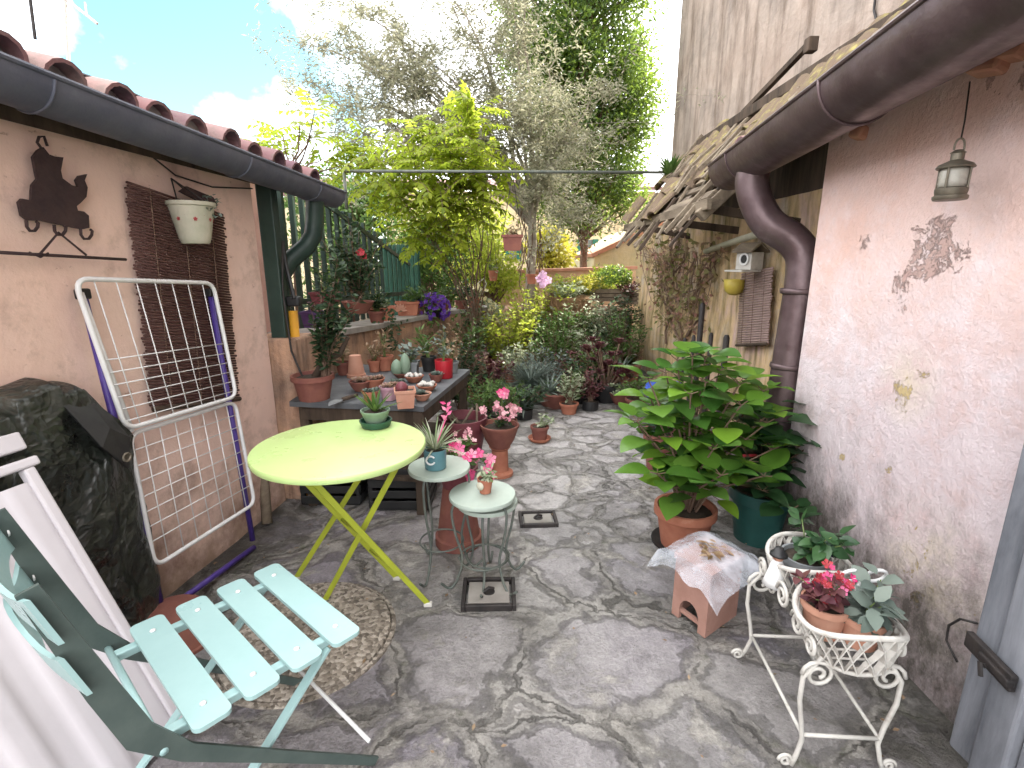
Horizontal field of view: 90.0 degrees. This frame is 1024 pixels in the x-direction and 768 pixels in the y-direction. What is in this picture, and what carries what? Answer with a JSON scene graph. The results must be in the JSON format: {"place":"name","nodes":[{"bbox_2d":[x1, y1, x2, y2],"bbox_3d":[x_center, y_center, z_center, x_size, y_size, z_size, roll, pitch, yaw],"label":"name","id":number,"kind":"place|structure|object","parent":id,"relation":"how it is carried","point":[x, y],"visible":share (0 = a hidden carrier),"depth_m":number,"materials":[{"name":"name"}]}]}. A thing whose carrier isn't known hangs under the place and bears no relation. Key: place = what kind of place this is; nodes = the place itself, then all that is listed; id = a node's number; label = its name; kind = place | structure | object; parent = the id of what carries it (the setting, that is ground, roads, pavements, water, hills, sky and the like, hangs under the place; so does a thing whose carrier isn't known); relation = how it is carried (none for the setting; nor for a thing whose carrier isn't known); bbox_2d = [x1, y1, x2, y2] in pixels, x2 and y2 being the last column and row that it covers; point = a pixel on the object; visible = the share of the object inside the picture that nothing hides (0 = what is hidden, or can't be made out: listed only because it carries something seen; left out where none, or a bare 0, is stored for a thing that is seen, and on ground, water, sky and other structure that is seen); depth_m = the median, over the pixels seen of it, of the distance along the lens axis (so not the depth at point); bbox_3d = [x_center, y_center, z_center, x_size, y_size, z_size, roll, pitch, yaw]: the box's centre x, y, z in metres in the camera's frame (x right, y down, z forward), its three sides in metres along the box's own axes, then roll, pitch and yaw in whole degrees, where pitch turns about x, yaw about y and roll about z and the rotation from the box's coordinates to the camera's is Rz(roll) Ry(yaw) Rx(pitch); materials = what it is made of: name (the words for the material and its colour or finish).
{"place":"outdoors","nodes":[
{"label":"outdoors","id":0,"kind":"place"},
{"bbox_2d":[250,183,270,332],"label":"pink neighbour house","id":1,"kind":"structure","parent":0,"point":[259,249],"depth_m":4.69,"materials":[{"name":"paint"}]},
{"bbox_2d":[0,0,681,260],"label":"sky","id":2,"kind":"structure","parent":0,"point":[193,57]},
{"bbox_2d":[339,268,638,348],"bbox_3d":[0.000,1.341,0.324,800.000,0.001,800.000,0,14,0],"label":"ground","id":3,"kind":"structure","parent":0,"point":[380,292],"depth_m":12.29,"materials":[{"name":"soil"}]},
{"bbox_2d":[0,29,346,598],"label":"pink house","id":4,"kind":"structure","parent":3,"relation":"on","point":[109,138],"depth_m":1.87,"materials":[{"name":"paint"}]},
{"bbox_2d":[16,136,93,239],"bbox_3d":[-1.414,-0.605,1.585,0.012,0.302,0.238,2,14,7],"label":"cat hook rack","id":5,"kind":"object","parent":4,"relation":"attached to","point":[55,197],"visible":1,"depth_m":1.58,"materials":[{"name":"brown metal"}]},
{"bbox_2d":[0,231,126,260],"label":"hanging bar","id":6,"kind":"object","parent":4,"relation":"attached to","point":[40,254],"visible":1,"depth_m":1.59,"materials":[{"name":"brown metal"}]},
{"bbox_2d":[124,181,241,411],"bbox_3d":[-1.351,-0.324,2.164,0.025,0.942,0.571,2,14,7],"label":"reed blind","id":7,"kind":"object","parent":4,"relation":"attached to","point":[176,335],"visible":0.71,"depth_m":2.08,"materials":[{"name":"brown wicker"}]},
{"bbox_2d":[164,178,221,243],"bbox_3d":[-1.308,-0.708,2.110,0.202,0.254,0.235,-10,17,-35],"label":"hanging wall pot","id":8,"kind":"object","parent":4,"relation":"hanging from","point":[193,220],"visible":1,"depth_m":2.05,"materials":[{"name":"beige ceramic"}]},
{"bbox_2d":[293,215,380,321],"bbox_3d":[-2.157,-1.241,6.822,1.469,1.914,1.214,4,14,17],"label":"neighbour bush","id":9,"kind":"object","parent":3,"relation":"on","point":[326,240],"visible":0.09,"depth_m":6.64,"materials":[{"name":"green plant"}]},
{"bbox_2d":[284,149,422,321],"bbox_3d":[-3.183,-2.795,10.101,3.170,3.397,2.391,0,14,0],"label":"neighbour tree","id":10,"kind":"object","parent":3,"relation":"on","point":[356,212],"visible":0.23,"depth_m":9.60,"materials":[{"name":"green plant"}]},
{"bbox_2d":[375,211,478,307],"bbox_3d":[-1.234,-1.478,7.452,1.590,2.077,1.337,0,14,0],"label":"neighbour bush","id":11,"kind":"object","parent":3,"relation":"on","point":[428,281],"visible":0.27,"depth_m":7.27,"materials":[{"name":"green plant"}]},
{"bbox_2d":[390,187,512,307],"bbox_3d":[-1.282,-2.730,10.679,2.635,2.998,1.975,0,14,0],"label":"neighbour tree","id":12,"kind":"object","parent":3,"relation":"on","point":[491,222],"visible":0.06,"depth_m":10.29,"materials":[{"name":"green plant"}]},
{"bbox_2d":[440,220,536,305],"bbox_3d":[-0.422,-1.475,7.743,1.293,1.936,1.271,-8,16,-29],"label":"neighbour bush","id":13,"kind":"object","parent":3,"relation":"on","point":[498,287],"visible":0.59,"depth_m":7.55,"materials":[{"name":"green plant"}]},
{"bbox_2d":[522,224,579,268],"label":"golden bush","id":14,"kind":"object","parent":3,"relation":"on","point":[551,260],"visible":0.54,"depth_m":9.57,"materials":[{"name":"yellow plant"}]},
{"bbox_2d":[478,266,637,340],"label":"boundary wall","id":15,"kind":"structure","parent":3,"relation":"on","point":[564,272],"depth_m":8.29,"materials":[{"name":"orange paint"}]},
{"bbox_2d":[483,0,671,267],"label":"evergreen tree","id":16,"kind":"object","parent":3,"relation":"on","point":[639,85],"visible":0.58,"depth_m":7.38,"materials":[{"name":"green plant"}]},
{"bbox_2d":[573,222,662,338],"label":"buff outbuilding","id":17,"kind":"structure","parent":3,"relation":"on","point":[624,253],"depth_m":8.75,"materials":[{"name":"paint"}]},
{"bbox_2d":[386,179,661,307],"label":"cream house","id":18,"kind":"structure","parent":0,"point":[592,240],"depth_m":13.42,"materials":[{"name":"paint"}]},
{"bbox_2d":[495,356,561,403],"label":"potted grass","id":19,"kind":"object","parent":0,"point":[530,376],"depth_m":4.97,"materials":[{"name":"green plant"}]},
{"bbox_2d":[145,354,967,767],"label":"paving","id":20,"kind":"structure","parent":0,"point":[535,680],"depth_m":1.78,"materials":[{"name":"stone"}]},
{"bbox_2d":[0,377,162,626],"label":"tarpaulin","id":21,"kind":"object","parent":20,"relation":"on","point":[78,441],"visible":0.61,"depth_m":1.60,"materials":[{"name":"black plastic"}]},
{"bbox_2d":[0,432,181,767],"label":"fluted board","id":22,"kind":"object","parent":20,"relation":"on","point":[49,717],"visible":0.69,"depth_m":1.31,"materials":[{"name":"white plastic"}]},
{"bbox_2d":[73,276,255,603],"bbox_3d":[-1.321,0.218,2.079,0.132,1.298,0.667,2,14,7],"label":"clothes airer","id":23,"kind":"object","parent":20,"relation":"on","point":[114,401],"visible":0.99,"depth_m":2.00,"materials":[{"name":"white metal"}]},
{"bbox_2d":[146,594,203,654],"bbox_3d":[-1.242,0.878,1.871,0.300,0.114,0.298,0,14,0],"label":"basin","id":24,"kind":"object","parent":20,"relation":"on","point":[166,607],"visible":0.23,"depth_m":1.84,"materials":[{"name":"ceramic"}]},
{"bbox_2d":[0,507,378,767],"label":"folding chair","id":25,"kind":"object","parent":20,"relation":"on","point":[40,600],"visible":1,"depth_m":1.15,"materials":[{"name":"green paint"}]},
{"bbox_2d":[260,478,272,524],"bbox_3d":[-1.322,0.538,2.737,0.052,0.390,0.221,-5,14,-20],"label":"wooden stake","id":26,"kind":"object","parent":20,"relation":"on","point":[266,509],"visible":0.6,"depth_m":2.70,"materials":[{"name":"brown wood"}]},
{"bbox_2d":[267,333,323,499],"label":"wall pier","id":27,"kind":"structure","parent":20,"relation":"on","point":[283,365],"depth_m":2.83,"materials":[{"name":"orange paint"}]},
{"bbox_2d":[255,184,289,337],"bbox_3d":[-1.267,-0.642,2.725,0.085,0.860,0.060,1,14,6],"label":"gate post","id":28,"kind":"object","parent":27,"relation":"on","point":[268,216],"visible":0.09,"depth_m":2.69,"materials":[{"name":"green paint"}]},
{"bbox_2d":[284,241,307,495],"bbox_3d":[-1.177,-0.035,2.863,0.083,1.480,0.189,-5,14,-19],"label":"broom","id":29,"kind":"object","parent":20,"relation":"on","point":[293,300],"visible":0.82,"depth_m":2.78,"materials":[{"name":"yellow plastic"}]},
{"bbox_2d":[240,87,361,328],"bbox_3d":[-2.004,-1.278,5.004,1.339,2.841,0.931,0,14,0],"label":"young ash tree","id":30,"kind":"object","parent":20,"relation":"on","point":[271,130],"visible":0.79,"depth_m":4.74,"materials":[{"name":"green plant"}]},
{"bbox_2d":[209,582,395,709],"bbox_3d":[-0.756,0.931,1.889,0.640,0.044,0.640,0,14,0],"label":"round pebble mosaic","id":31,"kind":"object","parent":20,"relation":"on","point":[372,617],"visible":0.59,"depth_m":1.82,"materials":[{"name":"stone"}]},
{"bbox_2d":[300,479,367,504],"bbox_3d":[-1.020,0.531,2.988,0.342,0.254,0.272,0,14,0],"label":"storage crate","id":32,"kind":"object","parent":20,"relation":"on","point":[337,492],"visible":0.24,"depth_m":2.88,"materials":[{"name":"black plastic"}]},
{"bbox_2d":[247,419,431,606],"bbox_3d":[-0.635,0.559,1.942,0.636,0.702,0.610,0,14,0],"label":"bistro table","id":33,"kind":"object","parent":20,"relation":"on","point":[313,458],"visible":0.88,"depth_m":1.83,"materials":[{"name":"green paint"}]},
{"bbox_2d":[355,387,399,429],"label":"potted plant","id":34,"kind":"object","parent":33,"relation":"on","point":[374,413],"visible":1,"depth_m":2.02,"materials":[{"name":"green plant"}]},
{"bbox_2d":[289,364,469,514],"bbox_3d":[-0.839,0.286,3.243,0.954,0.619,1.025,2,14,10],"label":"potting bench","id":35,"kind":"object","parent":20,"relation":"on","point":[446,391],"visible":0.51,"depth_m":2.76,"materials":[{"name":"wood"}]},
{"bbox_2d":[290,252,366,402],"bbox_3d":[-0.973,-0.296,2.688,0.419,0.774,0.330,0,14,0],"label":"potted shrub","id":36,"kind":"object","parent":35,"relation":"on","point":[315,385],"visible":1,"depth_m":2.67,"materials":[{"name":"green plant"}]},
{"bbox_2d":[394,381,415,408],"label":"potted plant","id":37,"kind":"object","parent":35,"relation":"on","point":[404,392],"visible":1,"depth_m":2.57,"materials":[{"name":"ceramic"}]},
{"bbox_2d":[406,324,436,371],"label":"potted plant","id":38,"kind":"object","parent":35,"relation":"on","point":[428,362],"visible":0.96,"depth_m":3.42,"materials":[{"name":"green plant"}]},
{"bbox_2d":[429,323,452,378],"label":"potted plant","id":39,"kind":"object","parent":35,"relation":"on","point":[444,365],"visible":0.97,"depth_m":3.22,"materials":[{"name":"red plant"}]},
{"bbox_2d":[267,305,504,422],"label":"ledge wall","id":40,"kind":"structure","parent":20,"relation":"on","point":[359,333],"depth_m":4.84,"materials":[{"name":"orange paint"}]},
{"bbox_2d":[276,190,411,328],"bbox_3d":[-1.358,-1.181,4.677,0.065,1.240,2.622,2,14,7],"label":"green fence","id":41,"kind":"object","parent":40,"relation":"on","point":[399,282],"visible":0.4,"depth_m":4.19,"materials":[{"name":"paint"}]},
{"bbox_2d":[342,169,662,209],"bbox_3d":[-0.072,-1.615,4.266,2.643,0.312,0.028,0,14,-1],"label":"cross rod","id":42,"kind":"object","parent":41,"relation":"attached to","point":[489,171],"visible":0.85,"depth_m":4.22,"materials":[{"name":"grey metal"}]},
{"bbox_2d":[502,172,522,250],"bbox_3d":[0.002,-1.435,4.283,0.183,0.623,0.140,0,14,0],"label":"hanging pot","id":43,"kind":"object","parent":42,"relation":"hanging from","point":[512,241],"visible":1,"depth_m":4.28,"materials":[{"name":"ceramic"}]},
{"bbox_2d":[317,213,386,313],"bbox_3d":[-1.163,-0.891,3.803,0.476,0.724,0.383,0,14,0],"label":"potted plant","id":44,"kind":"object","parent":40,"relation":"on","point":[356,266],"visible":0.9,"depth_m":3.77,"materials":[{"name":"green plant"}]},
{"bbox_2d":[362,283,407,350],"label":"potted plant","id":45,"kind":"object","parent":40,"relation":"on","point":[376,314],"visible":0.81,"depth_m":4.26,"materials":[{"name":"green plant"}]},
{"bbox_2d":[382,244,420,314],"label":"green gate","id":46,"kind":"structure","parent":40,"relation":"attached to","point":[414,276],"depth_m":6.25,"materials":[{"name":"paint"}]},
{"bbox_2d":[395,287,423,315],"bbox_3d":[-1.043,-0.851,5.258,0.328,0.283,0.268,0,14,0],"label":"planter","id":47,"kind":"object","parent":40,"relation":"on","point":[408,308],"visible":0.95,"depth_m":5.20,"materials":[{"name":"ceramic"}]},
{"bbox_2d":[417,292,450,320],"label":"potted purple flowers","id":48,"kind":"object","parent":40,"relation":"on","point":[438,313],"visible":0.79,"depth_m":5.30,"materials":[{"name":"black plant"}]},
{"bbox_2d":[367,469,436,509],"bbox_3d":[-0.620,0.545,2.930,0.342,0.254,0.272,0,14,0],"label":"storage crate","id":49,"kind":"object","parent":20,"relation":"on","point":[399,495],"visible":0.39,"depth_m":2.81,"materials":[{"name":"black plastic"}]},
{"bbox_2d":[322,79,531,349],"bbox_3d":[-0.862,-1.281,4.921,2.080,2.882,1.400,0,14,0],"label":"wisteria","id":50,"kind":"object","parent":20,"relation":"on","point":[433,194],"visible":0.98,"depth_m":4.71,"materials":[{"name":"green plant"}]},
{"bbox_2d":[408,455,482,587],"bbox_3d":[-0.285,0.590,2.227,0.313,0.493,0.316,0,14,0],"label":"side table","id":51,"kind":"object","parent":20,"relation":"on","point":[457,467],"visible":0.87,"depth_m":2.17,"materials":[{"name":"green metal"}]},
{"bbox_2d":[415,401,466,470],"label":"potted plant","id":52,"kind":"object","parent":51,"relation":"on","point":[434,454],"visible":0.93,"depth_m":2.12,"materials":[{"name":"green plant"}]},
{"bbox_2d":[435,487,481,553],"bbox_3d":[-0.262,0.632,2.496,0.230,0.300,0.228,0,14,0],"label":"upturned pot","id":53,"kind":"object","parent":20,"relation":"on","point":[445,540],"visible":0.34,"depth_m":2.43,"materials":[{"name":"ceramic"}]},
{"bbox_2d":[442,427,495,490],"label":"potted plant","id":54,"kind":"object","parent":53,"relation":"on","point":[463,449],"visible":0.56,"depth_m":2.37,"materials":[{"name":"pink plant"}]},
{"bbox_2d":[437,404,486,462],"bbox_3d":[-0.325,0.351,3.372,0.330,0.435,0.328,0,14,0],"label":"planter","id":55,"kind":"object","parent":20,"relation":"on","point":[462,420],"visible":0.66,"depth_m":3.29,"materials":[{"name":"red ceramic"}]},
{"bbox_2d":[438,333,494,408],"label":"garden bush","id":56,"kind":"object","parent":20,"relation":"on","point":[463,365],"visible":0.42,"depth_m":4.72,"materials":[{"name":"green plant"}]},
{"bbox_2d":[438,305,495,384],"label":"garden bush","id":57,"kind":"object","parent":20,"relation":"on","point":[477,345],"visible":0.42,"depth_m":5.50,"materials":[{"name":"green plant"}]},
{"bbox_2d":[440,480,517,595],"bbox_3d":[-0.137,0.643,2.178,0.323,0.413,0.324,0,14,0],"label":"side table","id":58,"kind":"object","parent":20,"relation":"on","point":[467,496],"visible":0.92,"depth_m":2.09,"materials":[{"name":"green metal"}]},
{"bbox_2d":[241,0,725,360],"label":"olive tree","id":59,"kind":"object","parent":20,"relation":"on","point":[417,86],"visible":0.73,"depth_m":5.62,"materials":[{"name":"green plant"}]},
{"bbox_2d":[457,373,512,419],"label":"garden bush","id":60,"kind":"object","parent":20,"relation":"on","point":[486,397],"visible":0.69,"depth_m":4.12,"materials":[{"name":"green plant"}]},
{"bbox_2d":[461,343,514,385],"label":"garden bush","id":61,"kind":"object","parent":20,"relation":"on","point":[498,363],"visible":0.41,"depth_m":5.08,"materials":[{"name":"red plant"}]},
{"bbox_2d":[461,577,515,611],"bbox_3d":[-0.095,0.857,2.113,0.225,0.053,0.196,0,14,0],"label":"drain cover","id":62,"kind":"object","parent":20,"relation":"on","point":[496,595],"visible":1,"depth_m":2.09,"materials":[{"name":"black metal"}]},
{"bbox_2d":[457,497,524,597],"bbox_3d":[-0.094,0.670,2.165,0.308,0.368,0.305,0,14,0],"label":"side table","id":63,"kind":"object","parent":20,"relation":"on","point":[500,512],"visible":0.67,"depth_m":2.12,"materials":[{"name":"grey metal"}]},
{"bbox_2d":[479,387,521,478],"bbox_3d":[-0.073,0.306,3.265,0.255,0.572,0.261,11,18,39],"label":"pedestal planter","id":64,"kind":"object","parent":20,"relation":"on","point":[499,431],"visible":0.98,"depth_m":3.22,"materials":[{"name":"ceramic"}]},
{"bbox_2d":[479,309,536,381],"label":"garden bush","id":65,"kind":"object","parent":20,"relation":"on","point":[516,335],"visible":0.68,"depth_m":5.71,"materials":[{"name":"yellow plant"}]},
{"bbox_2d":[498,287,544,360],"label":"garden bush","id":66,"kind":"object","parent":20,"relation":"on","point":[516,307],"visible":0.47,"depth_m":5.96,"materials":[{"name":"yellow plant"}]},
{"bbox_2d":[495,340,547,380],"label":"garden bush","id":67,"kind":"object","parent":20,"relation":"on","point":[519,359],"visible":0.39,"depth_m":5.45,"materials":[{"name":"green plant"}]},
{"bbox_2d":[494,381,550,408],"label":"garden bush","id":68,"kind":"object","parent":20,"relation":"on","point":[535,393],"visible":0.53,"depth_m":4.42,"materials":[{"name":"green plant"}]},
{"bbox_2d":[518,510,558,527],"bbox_3d":[0.138,0.711,2.718,0.200,0.053,0.150,-1,14,-3],"label":"drain cover","id":69,"kind":"object","parent":20,"relation":"on","point":[538,519],"visible":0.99,"depth_m":2.70,"materials":[{"name":"black metal"}]},
{"bbox_2d":[528,413,554,443],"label":"potted plant","id":70,"kind":"object","parent":20,"relation":"on","point":[539,435],"visible":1,"depth_m":3.90,"materials":[{"name":"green plant"}]},
{"bbox_2d":[514,345,570,383],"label":"garden bush","id":71,"kind":"object","parent":20,"relation":"on","point":[530,360],"visible":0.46,"depth_m":5.19,"materials":[{"name":"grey plant"}]},
{"bbox_2d":[529,372,575,409],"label":"potted plant","id":72,"kind":"object","parent":20,"relation":"on","point":[554,398],"visible":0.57,"depth_m":4.74,"materials":[{"name":"brown plant"}]},
{"bbox_2d":[525,323,584,380],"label":"garden bush","id":73,"kind":"object","parent":20,"relation":"on","point":[564,343],"visible":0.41,"depth_m":5.64,"materials":[{"name":"green plant"}]},
{"bbox_2d":[534,308,589,351],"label":"garden bush","id":74,"kind":"object","parent":20,"relation":"on","point":[565,313],"visible":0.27,"depth_m":5.99,"materials":[{"name":"green plant"}]},
{"bbox_2d":[504,305,631,348],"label":"terrace wall","id":75,"kind":"structure","parent":20,"relation":"on","point":[508,310],"depth_m":6.84,"materials":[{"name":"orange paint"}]},
{"bbox_2d":[543,281,591,328],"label":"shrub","id":76,"kind":"object","parent":75,"relation":"on","point":[579,301],"visible":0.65,"depth_m":6.44,"materials":[{"name":"green plant"}]},
{"bbox_2d":[566,269,607,300],"bbox_3d":[0.980,-1.321,6.864,0.600,0.422,0.456,0,14,0],"label":"flower crate","id":77,"kind":"object","parent":75,"relation":"on","point":[588,283],"visible":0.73,"depth_m":6.87,"materials":[{"name":"yellow wood"}]},
{"bbox_2d":[596,264,633,300],"bbox_3d":[1.405,-1.392,7.010,0.521,0.500,0.456,0,14,0],"label":"flower crate","id":78,"kind":"object","parent":75,"relation":"on","point":[618,272],"visible":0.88,"depth_m":6.93,"materials":[{"name":"green wood"}]},
{"bbox_2d":[554,366,585,414],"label":"potted plant","id":79,"kind":"object","parent":20,"relation":"on","point":[569,405],"visible":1,"depth_m":4.59,"materials":[{"name":"green plant"}]},
{"bbox_2d":[550,293,618,349],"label":"garden bush","id":80,"kind":"object","parent":20,"relation":"on","point":[597,312],"visible":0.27,"depth_m":6.28,"materials":[{"name":"green plant"}]},
{"bbox_2d":[577,367,609,411],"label":"potted plant","id":81,"kind":"object","parent":20,"relation":"on","point":[590,402],"visible":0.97,"depth_m":4.70,"materials":[{"name":"red plant"}]},
{"bbox_2d":[580,336,637,403],"bbox_3d":[0.930,-0.132,4.982,0.556,0.618,0.418,0,14,0],"label":"aeonium","id":82,"kind":"object","parent":20,"relation":"on","point":[604,397],"visible":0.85,"depth_m":4.95,"materials":[{"name":"black plant"}]},
{"bbox_2d":[599,289,643,352],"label":"garden bush","id":83,"kind":"object","parent":20,"relation":"on","point":[628,310],"visible":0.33,"depth_m":6.48,"materials":[{"name":"green plant"}]},
{"bbox_2d":[596,307,652,364],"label":"garden bush","id":84,"kind":"object","parent":20,"relation":"on","point":[633,349],"visible":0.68,"depth_m":5.71,"materials":[{"name":"green plant"}]},
{"bbox_2d":[605,341,800,555],"bbox_3d":[0.860,0.295,2.404,0.868,0.998,0.773,0,14,0],"label":"potted hydrangea","id":85,"kind":"object","parent":20,"relation":"on","point":[692,467],"visible":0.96,"depth_m":2.30,"materials":[{"name":"green plant"}]},
{"bbox_2d":[671,535,745,637],"bbox_3d":[0.752,0.775,1.980,0.243,0.265,0.172,-10,17,-35],"label":"terracotta box","id":86,"kind":"object","parent":20,"relation":"on","point":[706,588],"visible":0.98,"depth_m":1.92,"materials":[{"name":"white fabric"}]},
{"bbox_2d":[637,189,822,428],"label":"garden wall","id":87,"kind":"structure","parent":20,"relation":"on","point":[721,317],"depth_m":4.04,"materials":[{"name":"paint"}]},
{"bbox_2d":[628,223,728,347],"bbox_3d":[1.548,-1.043,5.347,0.281,1.347,3.218,0,14,0],"label":"wall vine","id":88,"kind":"object","parent":87,"relation":"attached to","point":[671,273],"depth_m":4.83,"materials":[{"name":"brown plant"}]},
{"bbox_2d":[724,242,769,271],"bbox_3d":[1.514,-0.819,3.307,0.205,0.185,0.170,-5,14,-19],"label":"birdhouse","id":89,"kind":"object","parent":87,"relation":"attached to","point":[750,256],"visible":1,"depth_m":3.27,"materials":[{"name":"white paint"}]},
{"bbox_2d":[735,267,773,346],"bbox_3d":[1.607,-0.495,3.417,0.027,0.561,0.490,0,14,0],"label":"reed blind","id":90,"kind":"object","parent":87,"relation":"attached to","point":[758,337],"visible":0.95,"depth_m":3.38,"materials":[{"name":"wicker"}]},
{"bbox_2d":[615,0,915,250],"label":"lean to roof","id":91,"kind":"object","parent":87,"relation":"attached to","point":[670,210],"visible":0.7,"depth_m":3.28,"materials":[{"name":"wood"}]},
{"bbox_2d":[711,400,820,548],"bbox_3d":[1.241,0.416,2.446,0.616,0.744,0.657,12,18,41],"label":"potted hydrangea","id":92,"kind":"object","parent":20,"relation":"on","point":[763,508],"visible":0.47,"depth_m":2.37,"materials":[{"name":"green plant"}]},
{"bbox_2d":[730,531,909,767],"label":"plant stand","id":93,"kind":"object","parent":20,"relation":"on","point":[891,648],"visible":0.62,"depth_m":1.36,"materials":[{"name":"white paint"}]},
{"bbox_2d":[761,546,787,590],"bbox_3d":[0.808,0.555,1.564,0.072,0.126,0.072,0,14,0],"label":"white figurine","id":94,"kind":"object","parent":93,"relation":"attached to","point":[773,575],"visible":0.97,"depth_m":1.55,"materials":[{"name":"ceramic"}]},
{"bbox_2d":[781,507,859,588],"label":"potted plant","id":95,"kind":"object","parent":93,"relation":"in","point":[814,551],"visible":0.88,"depth_m":1.55,"materials":[{"name":"green plant"}]},
{"bbox_2d":[789,559,857,641],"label":"potted plant","id":96,"kind":"object","parent":93,"relation":"in","point":[822,602],"visible":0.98,"depth_m":1.38,"materials":[{"name":"red plant"}]},
{"bbox_2d":[838,562,908,652],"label":"potted plant","id":97,"kind":"object","parent":93,"relation":"in","point":[871,609],"visible":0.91,"depth_m":1.33,"materials":[{"name":"green plant"}]},
{"bbox_2d":[707,0,1023,723],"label":"lilac house","id":98,"kind":"structure","parent":20,"relation":"on","point":[896,363],"depth_m":1.63,"materials":[{"name":"pink paint"}]},
{"bbox_2d":[931,81,976,201],"bbox_3d":[1.232,-0.667,1.392,0.138,0.321,0.088,-7,15,-28],"label":"lantern","id":99,"kind":"object","parent":98,"relation":"hanging from","point":[953,178],"visible":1,"depth_m":1.38,"materials":[{"name":"grey metal"}]},
{"bbox_2d":[949,444,1023,767],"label":"door leaf","id":100,"kind":"object","parent":98,"relation":"attached to","point":[988,730],"visible":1,"depth_m":1.29,"materials":[{"name":"blue paint"}]},
{"bbox_2d":[671,0,904,219],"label":"tall building","id":101,"kind":"structure","parent":0,"point":[739,54],"depth_m":4.91,"materials":[{"name":"paint"}]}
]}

